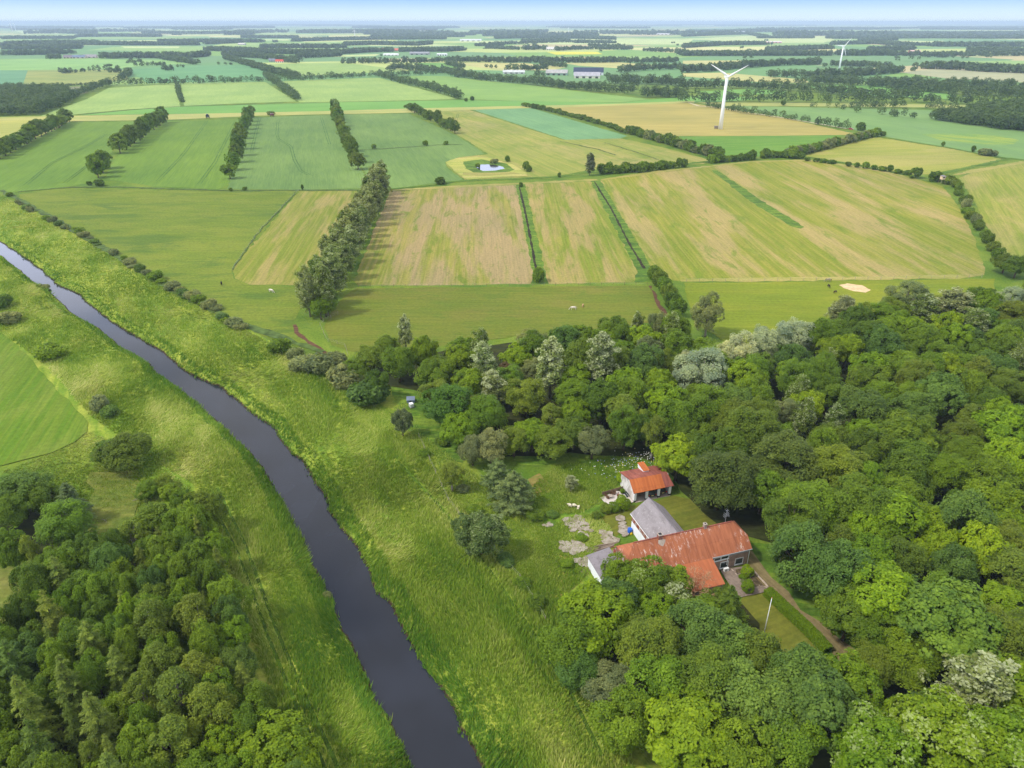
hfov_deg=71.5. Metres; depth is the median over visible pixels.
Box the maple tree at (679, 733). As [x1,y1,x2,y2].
[643,683,734,767]
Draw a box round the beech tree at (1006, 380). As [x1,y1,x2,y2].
[986,368,1023,403]
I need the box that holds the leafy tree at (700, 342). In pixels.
[689,336,715,349]
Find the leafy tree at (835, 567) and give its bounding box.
[797,538,876,606]
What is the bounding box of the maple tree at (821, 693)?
[767,652,866,754]
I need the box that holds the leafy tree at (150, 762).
[136,757,174,767]
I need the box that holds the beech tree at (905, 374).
[891,358,938,387]
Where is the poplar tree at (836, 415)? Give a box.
[818,402,848,429]
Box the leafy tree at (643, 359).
[624,342,664,378]
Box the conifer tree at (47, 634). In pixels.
[43,625,53,643]
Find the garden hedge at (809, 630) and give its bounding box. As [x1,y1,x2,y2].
[762,587,832,653]
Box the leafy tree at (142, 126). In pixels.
[130,121,147,137]
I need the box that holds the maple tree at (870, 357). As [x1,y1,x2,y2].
[848,349,890,382]
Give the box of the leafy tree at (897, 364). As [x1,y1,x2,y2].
[889,355,926,383]
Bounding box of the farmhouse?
[613,509,751,595]
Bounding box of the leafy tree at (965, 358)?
[957,353,980,379]
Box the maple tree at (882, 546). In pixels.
[842,532,895,574]
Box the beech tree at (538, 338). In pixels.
[519,329,548,364]
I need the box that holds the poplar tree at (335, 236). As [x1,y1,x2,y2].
[328,229,346,245]
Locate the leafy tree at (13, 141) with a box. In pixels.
[2,137,16,152]
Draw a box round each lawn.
[603,495,716,536]
[741,592,818,654]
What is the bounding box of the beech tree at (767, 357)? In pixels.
[746,351,774,377]
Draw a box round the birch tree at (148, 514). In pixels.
[130,502,169,533]
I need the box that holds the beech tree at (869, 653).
[843,638,893,690]
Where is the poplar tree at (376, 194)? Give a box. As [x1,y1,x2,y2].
[367,182,386,216]
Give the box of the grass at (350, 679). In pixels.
[0,195,640,767]
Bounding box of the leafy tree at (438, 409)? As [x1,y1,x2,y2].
[415,383,473,425]
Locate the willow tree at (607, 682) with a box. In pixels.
[580,658,645,722]
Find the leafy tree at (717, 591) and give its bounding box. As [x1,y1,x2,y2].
[700,587,726,606]
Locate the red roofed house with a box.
[275,59,283,62]
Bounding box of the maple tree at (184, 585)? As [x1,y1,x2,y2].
[168,576,197,603]
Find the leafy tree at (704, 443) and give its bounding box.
[688,431,726,476]
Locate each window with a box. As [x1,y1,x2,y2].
[719,560,728,568]
[720,555,728,560]
[734,557,743,565]
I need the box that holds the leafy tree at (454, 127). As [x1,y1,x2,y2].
[449,120,460,131]
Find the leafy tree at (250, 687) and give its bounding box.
[239,678,278,714]
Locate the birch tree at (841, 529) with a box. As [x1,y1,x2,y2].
[823,522,855,546]
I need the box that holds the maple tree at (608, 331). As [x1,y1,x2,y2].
[589,328,620,341]
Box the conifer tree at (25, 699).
[10,675,70,751]
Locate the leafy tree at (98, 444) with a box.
[89,437,119,467]
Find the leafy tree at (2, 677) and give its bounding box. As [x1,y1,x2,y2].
[0,657,9,691]
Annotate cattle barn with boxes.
[503,70,524,73]
[546,69,567,74]
[573,67,603,74]
[574,72,599,77]
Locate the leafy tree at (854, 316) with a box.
[837,302,873,333]
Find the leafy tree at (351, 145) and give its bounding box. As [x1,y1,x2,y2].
[344,138,358,158]
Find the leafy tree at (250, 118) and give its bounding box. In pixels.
[239,115,252,125]
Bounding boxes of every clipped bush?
[600,502,613,513]
[608,501,620,512]
[614,494,630,510]
[738,574,746,579]
[740,564,754,577]
[741,578,754,593]
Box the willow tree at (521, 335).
[514,328,547,349]
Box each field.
[0,59,189,69]
[0,70,27,83]
[0,101,694,120]
[0,120,68,140]
[0,121,133,192]
[0,332,87,465]
[17,31,66,33]
[19,188,316,354]
[24,69,127,84]
[42,84,180,115]
[86,95,752,114]
[103,39,289,41]
[105,119,241,188]
[121,46,179,47]
[132,65,263,82]
[155,30,219,34]
[181,82,294,105]
[227,115,364,189]
[232,190,356,284]
[267,63,401,75]
[283,78,455,101]
[324,285,661,351]
[331,54,378,56]
[344,113,484,187]
[354,185,532,284]
[370,44,457,46]
[387,76,644,101]
[391,387,462,462]
[414,63,456,67]
[432,110,707,179]
[446,157,526,179]
[450,39,693,43]
[463,159,514,172]
[464,63,565,69]
[476,108,625,139]
[511,456,555,464]
[516,184,548,283]
[518,530,613,595]
[525,181,637,283]
[528,456,642,530]
[548,52,600,54]
[552,103,852,135]
[567,62,651,67]
[591,181,673,281]
[601,161,984,280]
[680,135,841,156]
[683,60,740,64]
[683,73,806,81]
[684,279,994,344]
[690,35,833,42]
[696,102,965,107]
[700,89,785,94]
[712,170,803,228]
[734,106,1023,158]
[743,55,922,68]
[750,542,860,649]
[806,137,1000,174]
[812,84,953,98]
[904,69,1023,81]
[922,133,1018,144]
[959,163,1023,256]
[971,54,1023,56]
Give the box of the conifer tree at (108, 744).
[101,733,121,766]
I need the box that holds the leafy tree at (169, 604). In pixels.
[161,590,189,640]
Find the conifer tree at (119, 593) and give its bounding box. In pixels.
[116,590,127,604]
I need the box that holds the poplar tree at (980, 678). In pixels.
[917,649,1020,712]
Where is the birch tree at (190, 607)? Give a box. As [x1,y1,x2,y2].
[170,591,225,653]
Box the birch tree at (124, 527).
[117,520,151,548]
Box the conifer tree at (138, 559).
[133,544,146,566]
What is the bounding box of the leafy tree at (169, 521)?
[154,507,184,538]
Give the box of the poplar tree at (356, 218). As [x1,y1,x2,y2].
[349,208,369,244]
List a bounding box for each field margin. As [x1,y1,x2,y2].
[393,179,596,190]
[463,172,518,175]
[601,160,903,179]
[680,274,965,281]
[952,161,1023,174]
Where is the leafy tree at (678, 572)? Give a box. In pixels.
[654,564,694,593]
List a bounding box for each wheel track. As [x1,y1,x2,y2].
[25,134,104,183]
[156,124,203,180]
[159,121,207,180]
[198,128,230,182]
[202,129,232,181]
[216,488,339,767]
[220,517,326,767]
[278,124,310,174]
[398,461,603,754]
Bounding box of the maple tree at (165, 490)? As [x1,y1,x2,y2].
[157,482,183,501]
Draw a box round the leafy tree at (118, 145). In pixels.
[106,133,127,152]
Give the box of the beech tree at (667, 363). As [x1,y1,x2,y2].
[654,347,683,373]
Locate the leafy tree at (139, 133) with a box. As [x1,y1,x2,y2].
[128,125,143,142]
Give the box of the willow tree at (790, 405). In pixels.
[774,398,798,424]
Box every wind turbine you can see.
[711,64,747,128]
[837,40,849,68]
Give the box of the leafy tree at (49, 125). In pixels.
[41,122,53,133]
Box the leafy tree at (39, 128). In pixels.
[21,120,42,138]
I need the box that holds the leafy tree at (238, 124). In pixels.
[233,122,243,138]
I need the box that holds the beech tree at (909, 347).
[892,333,922,357]
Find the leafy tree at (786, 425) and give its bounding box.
[764,419,796,448]
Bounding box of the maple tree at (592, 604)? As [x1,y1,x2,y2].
[557,576,634,659]
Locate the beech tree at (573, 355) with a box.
[562,336,592,375]
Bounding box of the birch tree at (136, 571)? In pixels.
[133,563,147,576]
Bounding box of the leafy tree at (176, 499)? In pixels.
[169,487,192,508]
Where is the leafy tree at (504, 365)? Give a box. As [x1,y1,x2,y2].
[499,361,515,376]
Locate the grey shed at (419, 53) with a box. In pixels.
[410,52,429,54]
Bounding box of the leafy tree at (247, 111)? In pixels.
[241,106,252,118]
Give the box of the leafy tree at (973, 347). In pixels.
[959,338,1002,360]
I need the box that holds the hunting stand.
[940,175,945,184]
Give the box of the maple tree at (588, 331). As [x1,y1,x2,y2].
[579,326,603,349]
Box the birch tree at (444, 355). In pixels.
[442,344,455,374]
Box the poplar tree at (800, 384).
[781,373,810,400]
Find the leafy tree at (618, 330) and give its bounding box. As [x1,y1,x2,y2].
[611,320,636,346]
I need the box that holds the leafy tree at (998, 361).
[981,349,1020,377]
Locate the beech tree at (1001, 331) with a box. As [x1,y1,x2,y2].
[981,322,1023,349]
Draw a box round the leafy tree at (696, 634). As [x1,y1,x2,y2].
[662,598,730,671]
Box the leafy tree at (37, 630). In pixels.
[13,618,46,650]
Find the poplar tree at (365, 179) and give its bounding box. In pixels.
[360,174,371,189]
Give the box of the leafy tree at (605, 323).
[597,315,628,335]
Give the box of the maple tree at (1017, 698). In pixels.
[984,652,1023,715]
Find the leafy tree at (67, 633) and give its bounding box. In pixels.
[56,616,98,662]
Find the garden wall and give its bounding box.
[731,568,768,587]
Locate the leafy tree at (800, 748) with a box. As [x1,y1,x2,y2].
[751,703,829,767]
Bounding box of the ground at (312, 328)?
[0,24,1023,767]
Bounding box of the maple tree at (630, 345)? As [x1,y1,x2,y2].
[610,339,634,365]
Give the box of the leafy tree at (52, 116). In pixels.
[45,114,59,129]
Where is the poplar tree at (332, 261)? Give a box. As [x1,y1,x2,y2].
[323,251,349,294]
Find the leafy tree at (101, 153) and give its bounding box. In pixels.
[86,149,109,172]
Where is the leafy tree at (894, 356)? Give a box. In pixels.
[885,349,925,375]
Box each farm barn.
[72,55,86,57]
[83,54,97,57]
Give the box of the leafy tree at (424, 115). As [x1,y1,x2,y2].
[421,111,431,119]
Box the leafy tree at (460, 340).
[446,335,472,360]
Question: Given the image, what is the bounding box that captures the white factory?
[460,39,481,40]
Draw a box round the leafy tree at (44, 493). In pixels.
[24,480,60,513]
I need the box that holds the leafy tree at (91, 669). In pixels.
[73,647,111,699]
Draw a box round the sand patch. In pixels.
[840,283,869,292]
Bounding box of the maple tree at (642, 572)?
[619,555,667,600]
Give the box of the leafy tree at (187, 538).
[180,530,203,561]
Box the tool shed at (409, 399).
[406,396,414,402]
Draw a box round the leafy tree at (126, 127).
[119,124,136,146]
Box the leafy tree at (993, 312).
[980,308,1001,328]
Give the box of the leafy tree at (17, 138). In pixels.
[2,134,23,149]
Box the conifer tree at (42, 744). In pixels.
[18,718,70,767]
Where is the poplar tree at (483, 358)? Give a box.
[468,340,498,378]
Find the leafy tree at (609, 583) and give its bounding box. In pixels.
[585,576,640,615]
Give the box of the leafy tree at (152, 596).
[132,592,171,644]
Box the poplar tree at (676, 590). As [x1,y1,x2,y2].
[661,581,691,605]
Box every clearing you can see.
[0,537,31,620]
[84,468,141,541]
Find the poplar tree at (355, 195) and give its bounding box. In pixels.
[349,191,362,207]
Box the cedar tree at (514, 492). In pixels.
[486,470,536,516]
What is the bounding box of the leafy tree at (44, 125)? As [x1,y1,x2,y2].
[33,118,48,135]
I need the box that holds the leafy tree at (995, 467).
[966,451,1023,489]
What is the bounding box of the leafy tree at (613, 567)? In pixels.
[600,552,638,584]
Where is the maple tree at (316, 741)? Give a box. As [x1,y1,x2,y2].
[279,731,323,767]
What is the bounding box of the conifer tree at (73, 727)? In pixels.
[60,694,89,756]
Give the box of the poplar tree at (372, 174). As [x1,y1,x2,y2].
[369,169,380,182]
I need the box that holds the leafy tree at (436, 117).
[433,111,443,122]
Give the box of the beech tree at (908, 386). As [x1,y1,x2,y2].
[887,379,925,409]
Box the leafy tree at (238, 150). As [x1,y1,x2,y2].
[228,143,243,158]
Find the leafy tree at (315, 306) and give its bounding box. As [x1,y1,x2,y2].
[308,296,329,319]
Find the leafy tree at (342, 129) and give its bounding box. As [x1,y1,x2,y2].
[338,125,348,136]
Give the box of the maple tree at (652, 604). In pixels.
[632,590,674,621]
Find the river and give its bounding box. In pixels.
[0,242,481,767]
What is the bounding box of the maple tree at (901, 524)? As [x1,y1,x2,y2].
[863,484,930,544]
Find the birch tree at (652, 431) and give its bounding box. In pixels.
[641,414,665,458]
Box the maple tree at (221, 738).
[200,723,241,760]
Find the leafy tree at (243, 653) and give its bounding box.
[213,640,260,680]
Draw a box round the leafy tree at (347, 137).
[343,135,358,151]
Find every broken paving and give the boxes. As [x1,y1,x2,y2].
[558,540,587,554]
[562,514,593,531]
[574,556,587,566]
[599,529,612,535]
[600,535,619,544]
[615,514,624,520]
[617,520,629,536]
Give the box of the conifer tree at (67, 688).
[54,654,100,730]
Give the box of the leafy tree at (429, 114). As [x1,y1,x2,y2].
[426,110,433,119]
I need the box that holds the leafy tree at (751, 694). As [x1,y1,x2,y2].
[702,655,813,757]
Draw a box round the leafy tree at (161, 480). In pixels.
[150,474,173,487]
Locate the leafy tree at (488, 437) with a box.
[472,427,508,462]
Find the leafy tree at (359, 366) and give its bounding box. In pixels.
[342,357,370,377]
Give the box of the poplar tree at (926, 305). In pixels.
[909,293,941,323]
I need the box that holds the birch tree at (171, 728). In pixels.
[145,712,201,767]
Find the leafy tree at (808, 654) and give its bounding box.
[761,641,830,710]
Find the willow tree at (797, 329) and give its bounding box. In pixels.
[775,316,815,353]
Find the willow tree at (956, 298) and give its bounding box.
[934,286,979,323]
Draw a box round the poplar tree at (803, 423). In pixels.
[789,396,816,439]
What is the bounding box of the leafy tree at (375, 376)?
[363,368,388,389]
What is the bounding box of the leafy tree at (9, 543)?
[0,525,29,568]
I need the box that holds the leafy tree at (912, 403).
[886,390,937,418]
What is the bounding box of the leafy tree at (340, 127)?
[335,124,350,134]
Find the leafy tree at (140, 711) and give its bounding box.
[122,700,160,751]
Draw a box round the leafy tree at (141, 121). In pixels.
[134,118,149,137]
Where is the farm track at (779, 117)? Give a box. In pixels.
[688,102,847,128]
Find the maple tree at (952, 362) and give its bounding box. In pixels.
[933,352,963,376]
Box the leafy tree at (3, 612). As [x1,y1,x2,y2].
[0,607,18,636]
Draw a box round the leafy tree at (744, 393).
[713,381,757,409]
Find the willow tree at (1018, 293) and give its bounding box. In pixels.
[995,286,1023,310]
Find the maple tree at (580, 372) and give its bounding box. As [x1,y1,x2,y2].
[558,363,591,390]
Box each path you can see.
[293,324,325,352]
[649,286,666,314]
[720,566,765,596]
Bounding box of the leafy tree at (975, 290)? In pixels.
[965,285,996,306]
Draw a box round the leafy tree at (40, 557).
[28,546,59,574]
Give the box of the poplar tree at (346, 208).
[344,202,354,213]
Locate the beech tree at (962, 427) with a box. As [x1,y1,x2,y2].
[940,419,987,447]
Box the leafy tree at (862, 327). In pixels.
[846,320,886,352]
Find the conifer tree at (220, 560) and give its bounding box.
[212,546,235,579]
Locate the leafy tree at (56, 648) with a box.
[36,637,76,683]
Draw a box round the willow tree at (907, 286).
[880,279,928,313]
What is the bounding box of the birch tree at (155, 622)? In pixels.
[132,598,174,645]
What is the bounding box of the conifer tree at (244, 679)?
[233,660,257,702]
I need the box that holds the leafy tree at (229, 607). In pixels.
[209,592,248,639]
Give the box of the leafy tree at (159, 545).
[144,530,180,568]
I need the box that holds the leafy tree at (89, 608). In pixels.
[75,592,117,626]
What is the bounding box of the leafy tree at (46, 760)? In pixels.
[31,749,78,767]
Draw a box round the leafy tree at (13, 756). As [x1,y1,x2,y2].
[0,728,38,767]
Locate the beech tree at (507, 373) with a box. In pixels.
[496,363,524,389]
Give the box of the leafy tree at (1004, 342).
[988,335,1020,356]
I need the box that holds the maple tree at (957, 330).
[940,322,975,348]
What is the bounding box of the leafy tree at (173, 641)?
[140,631,180,669]
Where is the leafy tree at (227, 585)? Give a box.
[205,573,257,615]
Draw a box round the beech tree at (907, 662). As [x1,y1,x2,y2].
[868,625,944,692]
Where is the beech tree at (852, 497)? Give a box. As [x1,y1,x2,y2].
[825,471,894,528]
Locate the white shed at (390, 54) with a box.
[383,53,398,55]
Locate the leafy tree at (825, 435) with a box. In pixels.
[806,427,839,449]
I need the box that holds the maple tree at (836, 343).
[815,336,846,364]
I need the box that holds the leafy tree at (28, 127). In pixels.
[18,124,38,141]
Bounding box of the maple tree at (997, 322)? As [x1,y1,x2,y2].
[988,318,1017,336]
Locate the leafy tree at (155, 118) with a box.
[148,112,159,129]
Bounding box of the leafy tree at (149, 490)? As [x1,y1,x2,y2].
[132,479,158,500]
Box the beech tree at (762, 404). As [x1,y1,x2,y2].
[748,394,780,430]
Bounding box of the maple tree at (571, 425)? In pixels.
[554,415,591,449]
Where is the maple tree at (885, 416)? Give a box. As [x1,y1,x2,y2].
[871,408,908,427]
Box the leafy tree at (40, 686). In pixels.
[21,665,68,723]
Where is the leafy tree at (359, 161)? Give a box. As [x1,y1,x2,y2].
[348,152,366,168]
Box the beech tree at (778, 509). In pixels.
[761,489,824,552]
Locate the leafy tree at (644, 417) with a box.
[632,409,654,444]
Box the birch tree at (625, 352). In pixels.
[612,345,630,369]
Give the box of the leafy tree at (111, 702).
[96,691,136,736]
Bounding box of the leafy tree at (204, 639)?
[188,618,232,665]
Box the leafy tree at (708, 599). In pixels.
[671,593,722,636]
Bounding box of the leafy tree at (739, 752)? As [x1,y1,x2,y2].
[697,714,778,767]
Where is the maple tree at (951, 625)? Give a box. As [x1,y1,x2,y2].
[889,574,1009,667]
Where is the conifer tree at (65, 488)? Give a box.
[55,482,97,527]
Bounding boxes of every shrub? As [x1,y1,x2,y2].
[0,293,13,308]
[0,311,22,324]
[25,205,34,211]
[32,340,65,361]
[39,284,49,288]
[46,216,57,222]
[53,221,63,225]
[60,224,68,228]
[71,227,85,233]
[76,231,89,237]
[88,238,99,243]
[88,394,109,412]
[93,179,104,185]
[99,404,118,418]
[107,248,118,255]
[122,257,136,265]
[133,263,146,271]
[141,269,151,274]
[146,269,163,280]
[155,278,166,282]
[163,280,180,290]
[175,288,188,295]
[182,289,201,299]
[190,294,206,303]
[200,298,216,309]
[210,304,222,310]
[215,313,228,319]
[223,316,243,327]
[232,323,248,329]
[266,338,292,354]
[285,347,305,358]
[287,353,312,371]
[303,352,335,373]
[322,591,331,598]
[325,362,359,389]
[326,351,347,366]
[346,380,390,406]
[416,449,430,457]
[434,177,446,184]
[434,435,448,445]
[456,484,470,493]
[466,504,483,513]
[490,159,498,163]
[495,551,514,567]
[512,576,531,590]
[522,161,528,169]
[523,507,545,521]
[526,165,531,171]
[526,593,545,610]
[531,266,545,281]
[546,510,559,518]
[560,558,573,568]
[575,532,587,540]
[579,114,586,119]
[591,511,602,519]
[597,163,605,172]
[600,167,610,173]
[605,161,613,172]
[611,164,621,173]
[615,166,623,172]
[616,470,626,482]
[621,162,630,171]
[627,126,633,134]
[630,163,635,171]
[632,126,640,134]
[633,163,641,172]
[637,162,646,172]
[639,161,648,169]
[642,130,650,138]
[647,264,660,278]
[648,130,655,139]
[649,162,654,169]
[651,269,668,286]
[654,161,663,169]
[655,135,661,142]
[657,275,672,291]
[658,160,666,169]
[659,283,677,299]
[663,132,672,142]
[663,292,682,308]
[666,161,672,168]
[667,135,678,145]
[668,297,687,314]
[672,138,681,146]
[676,141,681,148]
[676,157,681,166]
[681,138,687,149]
[681,158,687,166]
[686,139,695,150]
[688,144,696,151]
[690,146,699,153]
[699,143,707,153]
[702,144,713,155]
[706,154,715,163]
[712,146,724,154]
[714,151,722,161]
[720,155,726,161]
[730,155,736,160]
[738,153,744,160]
[746,151,755,159]
[751,149,756,159]
[759,150,767,158]
[763,148,770,157]
[773,151,778,157]
[781,150,788,157]
[784,148,796,157]
[788,144,798,150]
[793,150,801,158]
[799,144,808,152]
[805,144,812,153]
[811,142,820,150]
[819,158,827,162]
[821,141,831,148]
[825,138,833,147]
[827,159,836,163]
[831,136,840,145]
[845,133,855,142]
[855,122,866,130]
[856,131,863,140]
[862,162,869,167]
[868,129,875,137]
[878,166,886,170]
[887,165,893,171]
[893,169,902,173]
[902,170,912,174]
[908,167,922,178]
[928,171,943,181]
[942,174,955,183]
[950,178,960,186]
[953,189,964,195]
[954,182,963,190]
[958,194,973,203]
[960,207,974,213]
[961,198,973,207]
[963,210,978,218]
[970,213,982,222]
[972,219,985,230]
[978,148,993,155]
[979,229,991,236]
[981,230,995,243]
[985,240,1001,250]
[989,150,998,155]
[990,247,1006,256]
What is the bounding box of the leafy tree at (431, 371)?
[413,359,450,385]
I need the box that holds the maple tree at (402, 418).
[390,407,412,435]
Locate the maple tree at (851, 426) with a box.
[844,418,882,446]
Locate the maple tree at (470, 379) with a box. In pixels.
[449,367,482,395]
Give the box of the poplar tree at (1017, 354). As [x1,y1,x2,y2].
[1005,338,1023,380]
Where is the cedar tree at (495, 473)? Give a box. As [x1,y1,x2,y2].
[479,458,511,498]
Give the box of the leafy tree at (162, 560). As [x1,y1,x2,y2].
[149,550,178,584]
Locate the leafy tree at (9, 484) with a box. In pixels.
[0,470,54,503]
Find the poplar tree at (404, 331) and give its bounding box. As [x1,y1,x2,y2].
[397,313,412,346]
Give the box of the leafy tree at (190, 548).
[179,539,213,587]
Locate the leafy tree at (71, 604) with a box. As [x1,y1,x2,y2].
[51,582,85,623]
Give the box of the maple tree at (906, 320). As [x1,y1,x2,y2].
[879,309,920,332]
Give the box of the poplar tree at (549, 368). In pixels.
[534,336,568,398]
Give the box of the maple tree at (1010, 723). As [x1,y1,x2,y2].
[945,703,1023,767]
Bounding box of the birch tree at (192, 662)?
[178,649,224,679]
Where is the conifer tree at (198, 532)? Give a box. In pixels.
[193,514,204,536]
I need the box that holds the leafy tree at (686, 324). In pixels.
[659,309,691,340]
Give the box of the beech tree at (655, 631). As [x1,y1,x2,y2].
[614,610,684,685]
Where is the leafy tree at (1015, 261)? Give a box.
[1001,255,1023,277]
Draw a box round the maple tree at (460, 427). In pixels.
[439,412,480,447]
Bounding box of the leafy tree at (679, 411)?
[657,398,703,438]
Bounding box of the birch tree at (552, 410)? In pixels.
[541,403,561,427]
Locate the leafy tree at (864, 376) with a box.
[845,361,893,392]
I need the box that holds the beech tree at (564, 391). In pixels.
[551,377,590,405]
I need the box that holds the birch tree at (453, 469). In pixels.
[436,461,465,491]
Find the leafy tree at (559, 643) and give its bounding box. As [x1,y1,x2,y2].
[536,608,602,673]
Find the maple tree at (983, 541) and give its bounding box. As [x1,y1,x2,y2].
[957,520,1016,578]
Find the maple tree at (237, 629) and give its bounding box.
[217,614,251,648]
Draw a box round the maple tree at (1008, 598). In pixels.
[979,579,1023,626]
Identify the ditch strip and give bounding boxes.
[0,190,324,351]
[18,186,354,191]
[81,103,304,114]
[232,192,294,269]
[343,144,462,150]
[390,161,707,189]
[560,141,614,154]
[805,156,927,177]
[881,137,1005,158]
[942,159,1006,173]
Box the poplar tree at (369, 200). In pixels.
[360,190,377,225]
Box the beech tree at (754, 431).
[723,406,783,454]
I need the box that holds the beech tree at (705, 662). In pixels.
[676,640,746,727]
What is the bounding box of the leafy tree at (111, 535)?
[97,528,132,567]
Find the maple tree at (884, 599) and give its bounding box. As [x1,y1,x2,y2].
[844,558,930,628]
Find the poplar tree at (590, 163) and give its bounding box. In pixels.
[584,152,595,175]
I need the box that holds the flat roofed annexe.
[587,547,619,582]
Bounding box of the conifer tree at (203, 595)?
[200,590,210,618]
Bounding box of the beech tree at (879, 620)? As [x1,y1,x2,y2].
[843,611,899,654]
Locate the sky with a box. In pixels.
[0,0,1023,23]
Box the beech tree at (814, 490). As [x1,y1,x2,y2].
[771,475,840,535]
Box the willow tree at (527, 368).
[517,356,541,379]
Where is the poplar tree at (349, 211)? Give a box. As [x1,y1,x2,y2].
[346,207,364,231]
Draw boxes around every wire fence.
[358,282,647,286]
[418,433,545,617]
[686,274,982,281]
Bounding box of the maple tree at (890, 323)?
[872,318,907,342]
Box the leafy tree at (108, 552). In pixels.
[88,541,133,573]
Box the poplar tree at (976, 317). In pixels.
[959,307,991,337]
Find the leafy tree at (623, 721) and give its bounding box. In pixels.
[588,684,654,756]
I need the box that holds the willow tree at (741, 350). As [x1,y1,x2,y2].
[718,329,758,358]
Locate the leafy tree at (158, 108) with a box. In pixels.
[154,106,168,119]
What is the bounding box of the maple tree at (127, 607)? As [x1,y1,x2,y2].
[112,591,140,647]
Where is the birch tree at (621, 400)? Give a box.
[602,393,648,437]
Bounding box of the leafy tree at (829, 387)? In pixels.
[811,374,846,413]
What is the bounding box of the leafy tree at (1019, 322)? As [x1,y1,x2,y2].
[1007,317,1023,341]
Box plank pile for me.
[594,542,617,550]
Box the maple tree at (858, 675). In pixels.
[824,647,884,724]
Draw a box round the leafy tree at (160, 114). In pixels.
[152,111,166,122]
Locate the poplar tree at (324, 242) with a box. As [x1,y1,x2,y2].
[317,233,332,257]
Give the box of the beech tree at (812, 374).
[776,357,820,396]
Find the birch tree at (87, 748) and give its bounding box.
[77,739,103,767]
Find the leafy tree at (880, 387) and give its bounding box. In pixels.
[856,380,900,411]
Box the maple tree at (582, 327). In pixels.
[565,324,586,349]
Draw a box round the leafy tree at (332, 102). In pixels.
[330,99,339,106]
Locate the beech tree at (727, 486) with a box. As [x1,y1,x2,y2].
[688,447,760,509]
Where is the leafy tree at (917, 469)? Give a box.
[879,448,935,494]
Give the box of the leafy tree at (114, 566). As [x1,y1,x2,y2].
[98,556,134,590]
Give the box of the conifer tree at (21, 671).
[0,639,38,714]
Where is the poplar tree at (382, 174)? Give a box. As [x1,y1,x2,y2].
[374,166,392,195]
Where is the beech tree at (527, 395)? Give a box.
[503,377,547,415]
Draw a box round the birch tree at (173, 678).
[148,665,201,719]
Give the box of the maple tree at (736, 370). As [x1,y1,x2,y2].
[719,358,768,387]
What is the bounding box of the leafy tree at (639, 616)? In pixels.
[623,607,649,649]
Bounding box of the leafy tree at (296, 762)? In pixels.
[284,757,312,767]
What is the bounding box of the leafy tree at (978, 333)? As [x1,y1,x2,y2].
[950,327,986,344]
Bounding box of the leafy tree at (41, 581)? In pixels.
[7,560,54,606]
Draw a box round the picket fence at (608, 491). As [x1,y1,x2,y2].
[602,486,622,494]
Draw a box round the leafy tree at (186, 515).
[176,498,219,539]
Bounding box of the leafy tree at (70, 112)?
[62,110,73,121]
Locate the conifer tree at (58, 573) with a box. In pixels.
[47,555,72,595]
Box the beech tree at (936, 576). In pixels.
[922,568,968,612]
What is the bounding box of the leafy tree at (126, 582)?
[109,572,142,605]
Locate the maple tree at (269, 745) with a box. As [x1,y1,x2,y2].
[234,707,315,767]
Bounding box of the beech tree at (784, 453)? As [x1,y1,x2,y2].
[749,429,825,487]
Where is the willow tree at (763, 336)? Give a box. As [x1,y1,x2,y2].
[748,324,785,358]
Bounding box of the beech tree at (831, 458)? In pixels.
[797,441,871,489]
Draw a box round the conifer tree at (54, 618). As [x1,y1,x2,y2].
[35,589,73,643]
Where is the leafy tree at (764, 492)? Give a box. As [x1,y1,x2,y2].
[738,468,785,513]
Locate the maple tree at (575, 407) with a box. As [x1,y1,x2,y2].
[555,396,590,422]
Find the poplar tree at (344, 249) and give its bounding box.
[331,239,355,278]
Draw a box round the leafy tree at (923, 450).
[884,435,938,478]
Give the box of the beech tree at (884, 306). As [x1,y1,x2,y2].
[870,301,897,319]
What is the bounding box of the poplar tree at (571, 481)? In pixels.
[564,475,578,491]
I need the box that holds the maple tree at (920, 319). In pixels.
[913,314,925,330]
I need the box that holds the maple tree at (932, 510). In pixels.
[907,501,959,544]
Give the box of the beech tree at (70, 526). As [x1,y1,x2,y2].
[32,497,98,548]
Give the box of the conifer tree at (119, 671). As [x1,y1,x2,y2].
[104,645,143,713]
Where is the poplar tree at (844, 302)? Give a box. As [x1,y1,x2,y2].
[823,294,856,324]
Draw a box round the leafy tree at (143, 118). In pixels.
[137,116,149,132]
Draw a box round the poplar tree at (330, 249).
[323,243,342,265]
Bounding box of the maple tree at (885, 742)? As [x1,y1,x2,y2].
[830,700,924,767]
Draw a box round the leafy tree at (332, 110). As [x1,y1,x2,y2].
[330,104,340,116]
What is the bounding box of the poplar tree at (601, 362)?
[584,331,621,385]
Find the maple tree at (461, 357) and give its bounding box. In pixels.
[445,343,475,372]
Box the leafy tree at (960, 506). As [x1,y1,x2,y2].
[935,488,1001,538]
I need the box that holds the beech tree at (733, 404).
[709,395,757,433]
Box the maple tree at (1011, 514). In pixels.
[992,508,1023,529]
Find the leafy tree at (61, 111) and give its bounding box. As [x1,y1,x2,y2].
[56,108,70,121]
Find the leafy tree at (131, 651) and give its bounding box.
[106,623,144,674]
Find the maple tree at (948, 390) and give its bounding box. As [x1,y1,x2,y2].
[914,371,969,416]
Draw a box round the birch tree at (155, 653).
[138,640,187,699]
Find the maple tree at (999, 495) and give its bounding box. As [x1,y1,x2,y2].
[962,475,1023,511]
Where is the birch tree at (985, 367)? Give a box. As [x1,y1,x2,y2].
[959,355,994,379]
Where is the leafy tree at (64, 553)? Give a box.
[43,543,82,577]
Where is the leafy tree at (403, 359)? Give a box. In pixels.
[381,346,419,381]
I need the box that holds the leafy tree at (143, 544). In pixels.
[131,534,164,563]
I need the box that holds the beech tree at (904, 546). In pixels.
[887,535,932,580]
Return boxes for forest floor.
[0,485,197,767]
[362,300,1023,767]
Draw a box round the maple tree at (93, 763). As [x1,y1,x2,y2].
[84,758,100,767]
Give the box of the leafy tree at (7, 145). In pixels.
[0,137,12,155]

